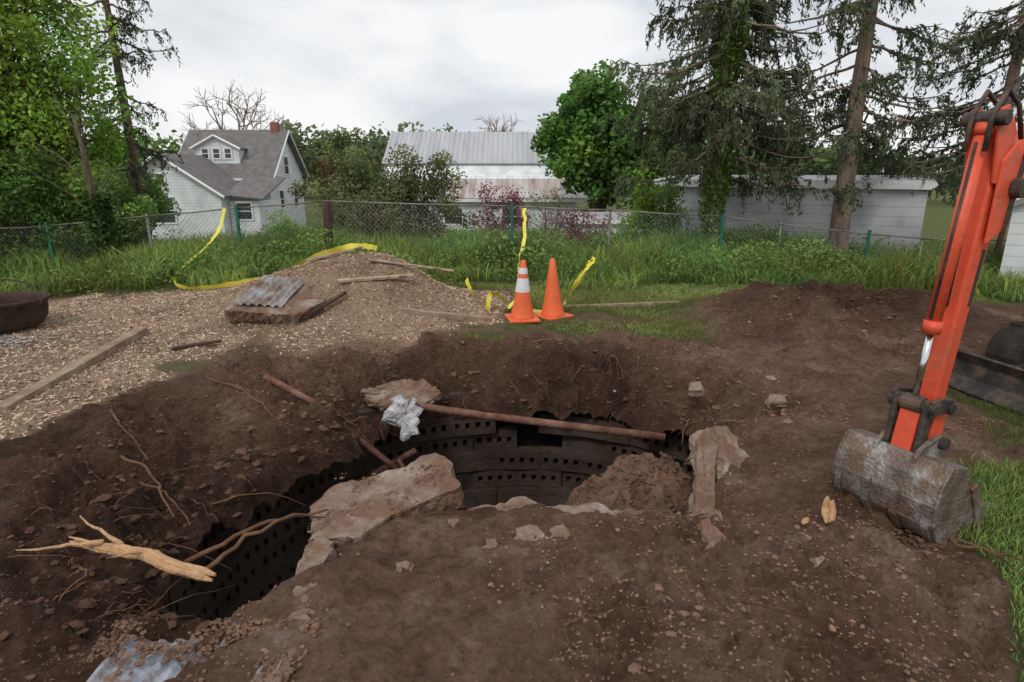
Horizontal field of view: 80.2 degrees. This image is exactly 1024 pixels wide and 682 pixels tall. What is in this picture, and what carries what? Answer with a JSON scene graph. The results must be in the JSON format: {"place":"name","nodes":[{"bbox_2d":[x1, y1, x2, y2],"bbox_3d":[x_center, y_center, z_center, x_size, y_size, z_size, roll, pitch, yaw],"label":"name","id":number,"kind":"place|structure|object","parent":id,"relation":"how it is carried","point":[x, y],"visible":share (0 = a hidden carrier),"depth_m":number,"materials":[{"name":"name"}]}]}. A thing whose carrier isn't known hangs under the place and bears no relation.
{"place":"outdoors","nodes":[
{"label":"outdoors","id":0,"kind":"place"},
{"bbox_2d":[0,332,86,350],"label":"gravel","id":1,"kind":"structure","parent":0,"point":[23,338],"depth_m":6.29,"materials":[{"name":"gravel"}]},
{"bbox_2d":[0,176,1023,681],"bbox_3d":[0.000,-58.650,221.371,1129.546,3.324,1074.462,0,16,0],"label":"ground","id":2,"kind":"structure","parent":0,"point":[420,622],"depth_m":3.48,"materials":[{"name":"soil"}]},
{"bbox_2d":[0,279,50,331],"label":"fire pit","id":3,"kind":"object","parent":2,"relation":"on","point":[22,309],"visible":1,"depth_m":6.69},
{"bbox_2d":[0,144,104,276],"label":"leafy shrub","id":4,"kind":"object","parent":2,"relation":"on","point":[53,208],"visible":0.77,"depth_m":11.36,"materials":[{"name":"green plant"}]},
{"bbox_2d":[17,56,110,258],"bbox_3d":[-7.667,-2.759,10.541,1.483,3.895,0.629,0,16,0],"label":"ivy covered tree","id":5,"kind":"object","parent":2,"relation":"on","point":[85,165],"visible":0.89,"depth_m":10.40,"materials":[{"name":"green plant"}]},
{"bbox_2d":[80,192,126,264],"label":"ivy vine","id":6,"kind":"object","parent":5,"relation":"attached to","point":[108,223],"visible":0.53,"depth_m":10.61,"materials":[{"name":"green plant"}]},
{"bbox_2d":[0,0,145,248],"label":"maple tree","id":7,"kind":"object","parent":2,"relation":"on","point":[28,107],"visible":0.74,"depth_m":11.68,"materials":[{"name":"green plant"}]},
{"bbox_2d":[0,327,147,412],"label":"landscape timber","id":8,"kind":"object","parent":2,"relation":"on","point":[103,352],"visible":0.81,"depth_m":5.30,"materials":[{"name":"wood"}]},
{"bbox_2d":[0,122,182,226],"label":"distant trees","id":9,"kind":"object","parent":2,"relation":"on","point":[155,145],"visible":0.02,"depth_m":55.20,"materials":[{"name":"green plant"}]},
{"bbox_2d":[53,167,160,258],"bbox_3d":[-8.075,-2.392,12.265,1.899,2.177,1.511,0,16,0],"label":"leafy shrub","id":10,"kind":"object","parent":2,"relation":"on","point":[135,205],"visible":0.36,"depth_m":12.13,"materials":[{"name":"green plant"}]},
{"bbox_2d":[47,0,184,243],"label":"spruce tree","id":11,"kind":"object","parent":2,"relation":"on","point":[134,169],"visible":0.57,"depth_m":14.28,"materials":[{"name":"green plant"}]},
{"bbox_2d":[16,515,215,581],"bbox_3d":[-1.813,1.004,2.775,0.940,0.124,0.292,7,17,22],"label":"tree root log","id":12,"kind":"object","parent":2,"relation":"on","point":[158,559],"visible":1,"depth_m":2.80,"materials":[{"name":"brown wood"}]},
{"bbox_2d":[109,156,181,237],"bbox_3d":[-19.362,-7.018,31.306,3.471,4.947,4.486,9,18,30],"label":"broadleaf tree","id":13,"kind":"object","parent":2,"relation":"on","point":[157,194],"visible":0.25,"depth_m":31.34,"materials":[{"name":"green plant"}]},
{"bbox_2d":[129,242,212,276],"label":"leafy shrub","id":14,"kind":"object","parent":2,"relation":"on","point":[149,248],"depth_m":10.56,"materials":[{"name":"green plant"}]},
{"bbox_2d":[123,158,246,240],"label":"walls","id":15,"kind":"structure","parent":2,"relation":"on","point":[188,194],"depth_m":38.13,"materials":[{"name":"white"}]},
{"bbox_2d":[156,198,175,222],"bbox_3d":[-22.000,-8.203,38.187,1.600,1.500,0.040,0,16,0],"label":"window glass","id":16,"kind":"object","parent":15,"relation":"in","point":[170,220],"visible":0.07,"depth_m":38.27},
{"bbox_2d":[143,153,238,196],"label":"roof","id":17,"kind":"structure","parent":15,"relation":"on","point":[211,174],"depth_m":39.41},
{"bbox_2d":[141,153,224,198],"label":"trim","id":18,"kind":"structure","parent":17,"relation":"attached to","point":[195,179],"depth_m":37.20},
{"bbox_2d":[229,174,285,199],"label":"porch roof","id":19,"kind":"structure","parent":15,"relation":"attached to","point":[254,186],"depth_m":40.24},
{"bbox_2d":[86,635,283,681],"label":"plastic sheet","id":20,"kind":"object","parent":2,"relation":"on","point":[153,668],"visible":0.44,"depth_m":2.18,"materials":[{"name":"plastic"}]},
{"bbox_2d":[83,617,320,681],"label":"dirt on sheet","id":21,"kind":"structure","parent":2,"relation":"on","point":[314,625],"depth_m":2.26,"materials":[{"name":"soil"}]},
{"bbox_2d":[173,78,292,146],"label":"bare tree","id":22,"kind":"object","parent":2,"relation":"on","point":[252,121],"visible":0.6,"depth_m":52.53,"materials":[{"name":"brown plant"}]},
{"bbox_2d":[46,119,424,190],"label":"distant trees","id":23,"kind":"object","parent":2,"relation":"on","point":[318,143],"visible":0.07,"depth_m":96.45,"materials":[{"name":"green plant"}]},
{"bbox_2d":[229,198,282,236],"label":"porch walls","id":24,"kind":"structure","parent":2,"relation":"on","point":[267,201],"depth_m":39.43,"materials":[{"name":"white"}]},
{"bbox_2d":[235,202,253,220],"bbox_3d":[-17.200,-8.355,39.109,1.100,1.200,0.080,0,16,0],"label":"window frame","id":25,"kind":"object","parent":24,"relation":"attached to","point":[247,211],"visible":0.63,"depth_m":39.08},
{"bbox_2d":[237,203,251,218],"bbox_3d":[-17.200,-8.361,39.129,0.900,1.000,0.040,0,16,0],"label":"window glass","id":26,"kind":"object","parent":25,"relation":"in","point":[248,215],"visible":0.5,"depth_m":39.13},
{"bbox_2d":[0,251,512,438],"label":"wood chips","id":27,"kind":"object","parent":2,"relation":"on","point":[146,334],"visible":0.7,"depth_m":6.64,"materials":[{"name":"wood"}]},
{"bbox_2d":[172,339,221,349],"bbox_3d":[-3.150,0.035,6.081,0.448,0.025,0.060,-11,19,-24],"label":"wood board","id":28,"kind":"object","parent":27,"relation":"on","point":[196,344],"visible":1,"depth_m":6.06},
{"bbox_2d":[301,291,346,319],"bbox_3d":[-2.100,-0.401,6.816,0.578,0.030,0.060,-38,34,-29],"label":"wood board","id":29,"kind":"object","parent":27,"relation":"on","point":[325,304],"visible":1,"depth_m":6.79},
{"bbox_2d":[306,246,362,260],"bbox_3d":[-2.250,-1.105,7.710,0.718,0.030,0.070,-13,16,-1],"label":"wood board","id":30,"kind":"object","parent":27,"relation":"on","point":[334,253],"visible":1,"depth_m":7.68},
{"bbox_2d":[337,274,413,282],"bbox_3d":[-1.615,-0.745,7.213,0.893,0.036,0.060,-6,28,-12],"label":"wood board","id":31,"kind":"object","parent":27,"relation":"on","point":[370,278],"visible":1,"depth_m":7.19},
{"bbox_2d":[368,258,453,271],"bbox_3d":[-1.250,-0.947,7.598,1.077,0.023,0.050,5,19,-21],"label":"wood board","id":32,"kind":"object","parent":27,"relation":"on","point":[412,265],"visible":1,"depth_m":7.58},
{"bbox_2d":[236,210,308,248],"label":"leafy shrub","id":33,"kind":"object","parent":2,"relation":"on","point":[287,224],"visible":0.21,"depth_m":12.03,"materials":[{"name":"green plant"}]},
{"bbox_2d":[224,281,324,324],"bbox_3d":[-2.642,-0.445,6.898,1.047,0.426,0.727,0,16,0],"label":"corrugated concrete chunk","id":34,"kind":"object","parent":2,"relation":"on","point":[303,300],"visible":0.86,"depth_m":6.66,"materials":[{"name":"concrete"}]},
{"bbox_2d":[235,275,306,307],"bbox_3d":[-2.699,-0.566,6.845,0.640,0.285,0.578,0,16,0],"label":"corrugated metal sheet","id":35,"kind":"object","parent":34,"relation":"on","point":[279,291],"visible":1,"depth_m":6.83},
{"bbox_2d":[173,207,376,288],"bbox_3d":[-4.004,-1.329,8.938,4.740,1.015,1.600,14,21,42],"label":"caution tape","id":36,"kind":"object","parent":2,"relation":"on","point":[325,252],"visible":0.81,"depth_m":8.49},
{"bbox_2d":[266,141,305,227],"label":"walls","id":37,"kind":"structure","parent":2,"relation":"on","point":[295,173],"depth_m":46.65,"materials":[{"name":"white"}]},
{"bbox_2d":[179,130,308,177],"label":"roof","id":38,"kind":"structure","parent":37,"relation":"on","point":[261,154],"depth_m":43.91,"materials":[{"name":"grey"}]},
{"bbox_2d":[194,137,244,162],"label":"walls","id":39,"kind":"structure","parent":38,"relation":"on","point":[212,142],"depth_m":42.68,"materials":[{"name":"white"}]},
{"bbox_2d":[214,134,247,149],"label":"roof","id":40,"kind":"structure","parent":39,"relation":"on","point":[233,141],"depth_m":43.26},
{"bbox_2d":[189,134,239,149],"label":"trim","id":41,"kind":"structure","parent":40,"relation":"attached to","point":[210,137],"depth_m":42.27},
{"bbox_2d":[178,130,310,180],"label":"trim","id":42,"kind":"structure","parent":38,"relation":"attached to","point":[240,179],"depth_m":44.26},
{"bbox_2d":[270,122,279,132],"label":"chimney","id":43,"kind":"object","parent":38,"relation":"on","point":[274,127],"visible":0.79,"depth_m":44.67,"materials":[{"name":"brick"}]},
{"bbox_2d":[258,536,337,681],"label":"concrete fragment","id":44,"kind":"object","parent":2,"relation":"on","point":[318,550],"visible":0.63,"depth_m":2.72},
{"bbox_2d":[263,374,398,469],"bbox_3d":[-1.520,0.675,5.100,1.227,0.736,0.073,5,16,16],"label":"rusty pipe","id":45,"kind":"object","parent":2,"relation":"on","point":[388,462],"visible":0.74,"depth_m":5.10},
{"bbox_2d":[313,157,375,225],"bbox_3d":[-7.990,-6.649,29.221,2.393,4.758,2.973,13,20,38],"label":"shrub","id":46,"kind":"object","parent":2,"relation":"on","point":[328,168],"visible":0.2,"depth_m":28.37,"materials":[{"name":"green plant"}]},
{"bbox_2d":[287,125,420,243],"bbox_3d":[-3.742,-3.683,15.024,2.815,3.166,2.304,7,17,23],"label":"juniper shrub","id":47,"kind":"object","parent":2,"relation":"on","point":[375,178],"visible":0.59,"depth_m":14.71,"materials":[{"name":"green plant"}]},
{"bbox_2d":[291,177,430,239],"bbox_3d":[-3.531,-2.852,13.898,3.256,1.831,1.765,0,16,0],"label":"twiggy shrub","id":48,"kind":"object","parent":2,"relation":"on","point":[366,225],"visible":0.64,"depth_m":13.71,"materials":[{"name":"green plant"}]},
{"bbox_2d":[308,453,463,547],"bbox_3d":[-0.679,0.915,3.349,0.876,0.276,0.637,-6,17,-21],"label":"broken concrete slab","id":49,"kind":"object","parent":2,"relation":"on","point":[437,496],"depth_m":3.33,"materials":[{"name":"concrete"}]},
{"bbox_2d":[307,464,450,532],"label":"soil crumbs","id":50,"kind":"object","parent":49,"relation":"on","point":[381,501],"visible":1,"depth_m":3.31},
{"bbox_2d":[360,379,441,412],"bbox_3d":[-1.033,0.511,5.654,0.717,0.243,0.400,-7,17,-25],"label":"broken concrete slab","id":51,"kind":"object","parent":2,"relation":"on","point":[424,391],"depth_m":5.62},
{"bbox_2d":[381,394,422,440],"bbox_3d":[-0.945,0.667,5.350,0.345,0.329,0.334,8,17,26],"label":"crumpled sheet","id":52,"kind":"object","parent":51,"relation":"on","point":[402,412],"visible":1,"depth_m":5.32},
{"bbox_2d":[394,560,413,572],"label":"concrete fragment","id":53,"kind":"object","parent":2,"relation":"on","point":[406,565],"visible":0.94,"depth_m":2.72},
{"bbox_2d":[127,392,693,620],"bbox_3d":[0.050,2.291,4.267,5.940,2.504,5.940,0,16,0],"label":"block cistern","id":54,"kind":"object","parent":2,"relation":"on","point":[495,463],"visible":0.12,"depth_m":5.84,"materials":[{"name":"concrete"}]},
{"bbox_2d":[355,448,476,509],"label":"old pipes","id":55,"kind":"object","parent":54,"relation":"attached to","point":[396,460],"visible":0.21,"depth_m":5.60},
{"bbox_2d":[565,453,692,513],"bbox_3d":[0.982,2.126,5.151,2.126,2.433,2.212,10,18,33],"label":"soil slump","id":56,"kind":"object","parent":54,"relation":"on","point":[677,493],"visible":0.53,"depth_m":4.76,"materials":[{"name":"soil"}]},
{"bbox_2d":[573,451,692,513],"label":"soil clods","id":57,"kind":"object","parent":56,"relation":"on","point":[643,481],"visible":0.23,"depth_m":4.78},
{"bbox_2d":[373,142,477,241],"bbox_3d":[-2.043,-3.457,14.814,2.485,2.612,1.882,0,16,0],"label":"juniper shrub","id":58,"kind":"object","parent":2,"relation":"on","point":[435,188],"visible":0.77,"depth_m":14.51,"materials":[{"name":"green plant"}]},
{"bbox_2d":[398,307,490,321],"bbox_3d":[-0.775,-0.294,7.043,1.076,0.071,0.090,6,14,-11],"label":"landscape timber","id":59,"kind":"object","parent":2,"relation":"on","point":[449,316],"visible":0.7,"depth_m":7.00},
{"bbox_2d":[444,518,461,528],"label":"concrete fragment","id":60,"kind":"object","parent":2,"relation":"on","point":[454,522],"visible":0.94,"depth_m":3.04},
{"bbox_2d":[427,224,499,251],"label":"leafy shrub","id":61,"kind":"object","parent":2,"relation":"on","point":[452,234],"visible":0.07,"depth_m":12.37,"materials":[{"name":"green plant"}]},
{"bbox_2d":[378,131,588,232],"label":"metal roof barn","id":62,"kind":"structure","parent":2,"relation":"on","point":[505,159],"depth_m":43.89,"materials":[{"name":"white"}]},
{"bbox_2d":[481,538,498,549],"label":"concrete fragment","id":63,"kind":"object","parent":2,"relation":"on","point":[491,544],"visible":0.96,"depth_m":2.85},
{"bbox_2d":[486,291,508,310],"bbox_3d":[-0.186,-0.539,7.668,0.525,0.230,0.210,-13,20,-38],"label":"caution tape","id":64,"kind":"object","parent":2,"relation":"on","point":[489,298],"visible":0.88,"depth_m":7.57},
{"bbox_2d":[470,181,530,239],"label":"purple leaf shrub","id":65,"kind":"object","parent":2,"relation":"on","point":[504,223],"visible":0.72,"depth_m":13.00,"materials":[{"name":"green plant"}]},
{"bbox_2d":[477,114,528,131],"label":"bare tree","id":66,"kind":"object","parent":2,"relation":"on","point":[503,129],"visible":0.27,"depth_m":75.77,"materials":[{"name":"grey plant"}]},
{"bbox_2d":[0,200,1005,277],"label":"chain link fence","id":67,"kind":"object","parent":2,"relation":"on","point":[327,216],"visible":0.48,"depth_m":11.14,"materials":[{"name":"metal"}]},
{"bbox_2d":[465,277,541,312],"bbox_3d":[-0.143,-0.563,7.751,1.506,0.309,0.349,11,19,36],"label":"caution tape","id":68,"kind":"object","parent":2,"relation":"on","point":[480,298],"visible":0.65,"depth_m":8.03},
{"bbox_2d":[0,279,1022,681],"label":"soil clods","id":69,"kind":"object","parent":2,"relation":"on","point":[78,627],"visible":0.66,"depth_m":3.05,"materials":[{"name":"soil"}]},
{"bbox_2d":[0,318,1023,639],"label":"exposed roots","id":70,"kind":"object","parent":2,"relation":"on","point":[246,532],"visible":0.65,"depth_m":3.44,"materials":[{"name":"wood"}]},
{"bbox_2d":[0,218,1023,301],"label":"tall weeds","id":71,"kind":"object","parent":2,"relation":"on","point":[924,271],"visible":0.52,"depth_m":10.09,"materials":[{"name":"green plant"}]},
{"bbox_2d":[506,208,526,308],"bbox_3d":[0.146,-1.382,9.229,0.185,1.037,3.759,1,16,4],"label":"caution tape","id":72,"kind":"object","parent":2,"relation":"on","point":[523,240],"visible":0.66,"depth_m":10.21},
{"bbox_2d":[505,260,539,323],"bbox_3d":[0.125,-0.589,7.074,0.360,0.700,0.360,-3,17,-11],"label":"traffic cone","id":73,"kind":"object","parent":2,"relation":"on","point":[522,310],"visible":0.99,"depth_m":7.02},
{"bbox_2d":[514,524,548,540],"bbox_3d":[0.060,0.962,2.955,0.199,0.085,0.157,-9,18,-30],"label":"concrete fragment","id":74,"kind":"object","parent":2,"relation":"on","point":[523,533],"visible":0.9,"depth_m":2.95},
{"bbox_2d":[62,227,1003,251],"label":"field grass","id":75,"kind":"structure","parent":2,"relation":"on","point":[618,238],"depth_m":17.43,"materials":[{"name":"green plant"}]},
{"bbox_2d":[417,402,664,440],"bbox_3d":[0.220,0.702,5.369,2.209,0.183,0.088,3,16,11],"label":"rusty pipe","id":76,"kind":"object","parent":2,"relation":"on","point":[548,423],"visible":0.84,"depth_m":5.34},
{"bbox_2d":[501,183,594,237],"bbox_3d":[0.794,-2.724,13.616,2.196,1.617,1.220,0,16,0],"label":"twiggy shrub","id":77,"kind":"object","parent":2,"relation":"on","point":[547,197],"visible":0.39,"depth_m":13.59,"materials":[{"name":"green plant"}]},
{"bbox_2d":[534,258,573,320],"bbox_3d":[0.483,-0.627,7.219,0.360,0.700,0.360,-11,18,-33],"label":"traffic cone","id":78,"kind":"object","parent":2,"relation":"on","point":[553,306],"visible":0.91,"depth_m":7.16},
{"bbox_2d":[297,122,819,195],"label":"distant trees","id":79,"kind":"object","parent":2,"relation":"on","point":[384,143],"visible":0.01,"depth_m":114.47,"materials":[{"name":"green plant"}]},
{"bbox_2d":[549,525,569,538],"bbox_3d":[0.228,0.949,2.954,0.128,0.064,0.098,-8,17,-26],"label":"concrete fragment","id":80,"kind":"object","parent":2,"relation":"on","point":[559,530],"visible":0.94,"depth_m":2.96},
{"bbox_2d":[562,256,594,305],"bbox_3d":[0.821,-0.743,7.776,0.116,0.596,0.868,11,19,35],"label":"caution tape","id":81,"kind":"object","parent":2,"relation":"on","point":[581,275],"visible":0.93,"depth_m":7.89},
{"bbox_2d":[535,205,629,248],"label":"purple leaf shrub","id":82,"kind":"object","parent":2,"relation":"on","point":[572,220],"visible":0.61,"depth_m":12.64,"materials":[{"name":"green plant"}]},
{"bbox_2d":[465,496,722,519],"bbox_3d":[0.176,1.217,3.120,2.365,0.301,1.180,0,16,0],"label":"cistern lid","id":83,"kind":"object","parent":2,"relation":"on","point":[516,502],"visible":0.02,"depth_m":3.52,"materials":[{"name":"concrete"}]},
{"bbox_2d":[530,59,668,211],"bbox_3d":[4.995,-11.167,36.316,7.881,10.390,7.419,0,16,0],"label":"broadleaf tree","id":84,"kind":"object","parent":2,"relation":"on","point":[583,152],"visible":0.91,"depth_m":34.40,"materials":[{"name":"green plant"}]},
{"bbox_2d":[559,212,650,234],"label":"white outbuilding","id":85,"kind":"structure","parent":2,"relation":"on","point":[603,216],"depth_m":31.63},
{"bbox_2d":[566,222,669,252],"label":"leafy shrub","id":86,"kind":"object","parent":2,"relation":"on","point":[611,239],"visible":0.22,"depth_m":12.24,"materials":[{"name":"green plant"}]},
{"bbox_2d":[563,301,678,307],"bbox_3d":[1.400,-0.468,7.965,1.604,0.050,0.060,-2,16,-3],"label":"landscape timber","id":87,"kind":"object","parent":2,"relation":"on","point":[637,304],"visible":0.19,"depth_m":7.95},
{"bbox_2d":[615,166,693,243],"bbox_3d":[3.084,-2.777,13.138,1.637,1.978,1.379,6,17,20],"label":"leafy shrub","id":88,"kind":"object","parent":2,"relation":"on","point":[652,203],"visible":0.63,"depth_m":12.97,"materials":[{"name":"green plant"}]},
{"bbox_2d":[610,98,710,210],"bbox_3d":[8.393,-9.507,34.762,6.531,8.486,5.901,-14,21,-41],"label":"broadleaf tree","id":89,"kind":"object","parent":2,"relation":"on","point":[626,173],"visible":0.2,"depth_m":33.53,"materials":[{"name":"green plant"}]},
{"bbox_2d":[688,457,694,511],"bbox_3d":[1.249,0.937,4.024,0.172,0.292,0.435,3,16,10],"label":"concrete fragment","id":90,"kind":"object","parent":2,"relation":"on","point":[691,499],"visible":0.04,"depth_m":3.93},
{"bbox_2d":[688,381,703,395],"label":"concrete fragment","id":91,"kind":"object","parent":2,"relation":"on","point":[696,388],"visible":1,"depth_m":5.21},
{"bbox_2d":[684,428,713,464],"bbox_3d":[1.355,0.741,4.288,0.215,0.194,0.364,7,17,24],"label":"concrete fragment","id":92,"kind":"object","parent":2,"relation":"on","point":[693,437],"visible":0.22,"depth_m":4.29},
{"bbox_2d":[692,430,717,512],"bbox_3d":[1.206,0.930,3.783,0.170,0.519,0.743,4,16,14],"label":"concrete fragment","id":93,"kind":"object","parent":2,"relation":"on","point":[705,454],"visible":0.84,"depth_m":3.81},
{"bbox_2d":[697,517,726,549],"bbox_3d":[0.973,0.954,2.957,0.156,0.109,0.228,0,16,0],"label":"concrete fragment","id":94,"kind":"object","parent":2,"relation":"on","point":[709,532],"visible":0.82,"depth_m":2.94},
{"bbox_2d":[698,7,750,247],"bbox_3d":[3.967,-3.668,11.536,0.726,4.751,0.703,10,19,33],"label":"ivy vine","id":95,"kind":"object","parent":2,"relation":"on","point":[731,56],"visible":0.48,"depth_m":11.36,"materials":[{"name":"green plant"}]},
{"bbox_2d":[628,0,829,148],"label":"spruce tree","id":96,"kind":"object","parent":2,"relation":"on","point":[697,57],"visible":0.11,"depth_m":14.65,"materials":[{"name":"green plant"}]},
{"bbox_2d":[709,425,749,479],"bbox_3d":[1.422,0.792,3.841,0.323,0.290,0.753,0,16,0],"label":"concrete fragment","id":97,"kind":"object","parent":2,"relation":"on","point":[729,451],"visible":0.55,"depth_m":3.90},
{"bbox_2d":[601,0,873,244],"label":"spruce tree","id":98,"kind":"object","parent":2,"relation":"on","point":[690,113],"visible":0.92,"depth_m":10.87,"materials":[{"name":"green plant"}]},
{"bbox_2d":[725,221,818,251],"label":"leafy shrub","id":99,"kind":"object","parent":2,"relation":"on","point":[750,237],"visible":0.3,"depth_m":12.37,"materials":[{"name":"green plant"}]},
{"bbox_2d":[765,394,788,408],"bbox_3d":[2.072,0.468,4.745,0.193,0.098,0.128,2,16,6],"label":"concrete fragment","id":100,"kind":"object","parent":2,"relation":"on","point":[776,400],"visible":1,"depth_m":4.72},
{"bbox_2d":[781,417,794,424],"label":"concrete fragment","id":101,"kind":"object","parent":2,"relation":"on","point":[786,421],"visible":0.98,"depth_m":4.19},
{"bbox_2d":[654,175,937,255],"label":"white garage","id":102,"kind":"structure","parent":2,"relation":"on","point":[891,206],"depth_m":13.23,"materials":[{"name":"metal"}]},
{"bbox_2d":[813,556,824,566],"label":"concrete fragment","id":103,"kind":"object","parent":2,"relation":"on","point":[818,560],"visible":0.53,"depth_m":2.66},
{"bbox_2d":[821,496,836,523],"bbox_3d":[1.601,0.863,3.074,0.069,0.071,0.248,9,18,29],"label":"wood chunk","id":104,"kind":"object","parent":2,"relation":"on","point":[828,510],"visible":0.97,"depth_m":3.05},
{"bbox_2d":[702,142,965,200],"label":"distant trees","id":105,"kind":"object","parent":2,"relation":"on","point":[824,162],"visible":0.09,"depth_m":82.41,"materials":[{"name":"green plant"}]},
{"bbox_2d":[746,0,987,257],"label":"spruce tree","id":106,"kind":"object","parent":2,"relation":"on","point":[853,149],"visible":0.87,"depth_m":10.88,"materials":[{"name":"green plant"}]},
{"bbox_2d":[830,0,1023,208],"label":"spruce tree","id":107,"kind":"object","parent":2,"relation":"on","point":[1015,41],"visible":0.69,"depth_m":13.02,"materials":[{"name":"green plant"}]},
{"bbox_2d":[832,73,1023,551],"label":"mini excavator","id":108,"kind":"object","parent":2,"relation":"on","point":[899,472],"visible":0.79,"depth_m":2.92,"materials":[{"name":"paint"}]},
{"bbox_2d":[990,206,1013,244],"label":"walls","id":109,"kind":"structure","parent":2,"relation":"on","point":[997,235],"depth_m":16.24,"materials":[{"name":"beige"}]},
{"bbox_2d":[999,198,1023,285],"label":"white shed","id":110,"kind":"structure","parent":2,"relation":"on","point":[1013,258],"depth_m":9.95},
{"bbox_2d":[0,0,1023,171],"label":"sky","id":111,"kind":"structure","parent":0,"point":[349,64],"materials":[{"name":"white"}]},
{"bbox_2d":[432,275,1007,343],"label":"lawn grass","id":112,"kind":"structure","parent":0,"point":[707,289],"depth_m":8.34,"materials":[{"name":"green plant"}]},
{"bbox_2d":[913,382,1023,681],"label":"lawn grass","id":113,"kind":"structure","parent":0,"point":[1014,501],"depth_m":3.11,"materials":[{"name":"green plant"}]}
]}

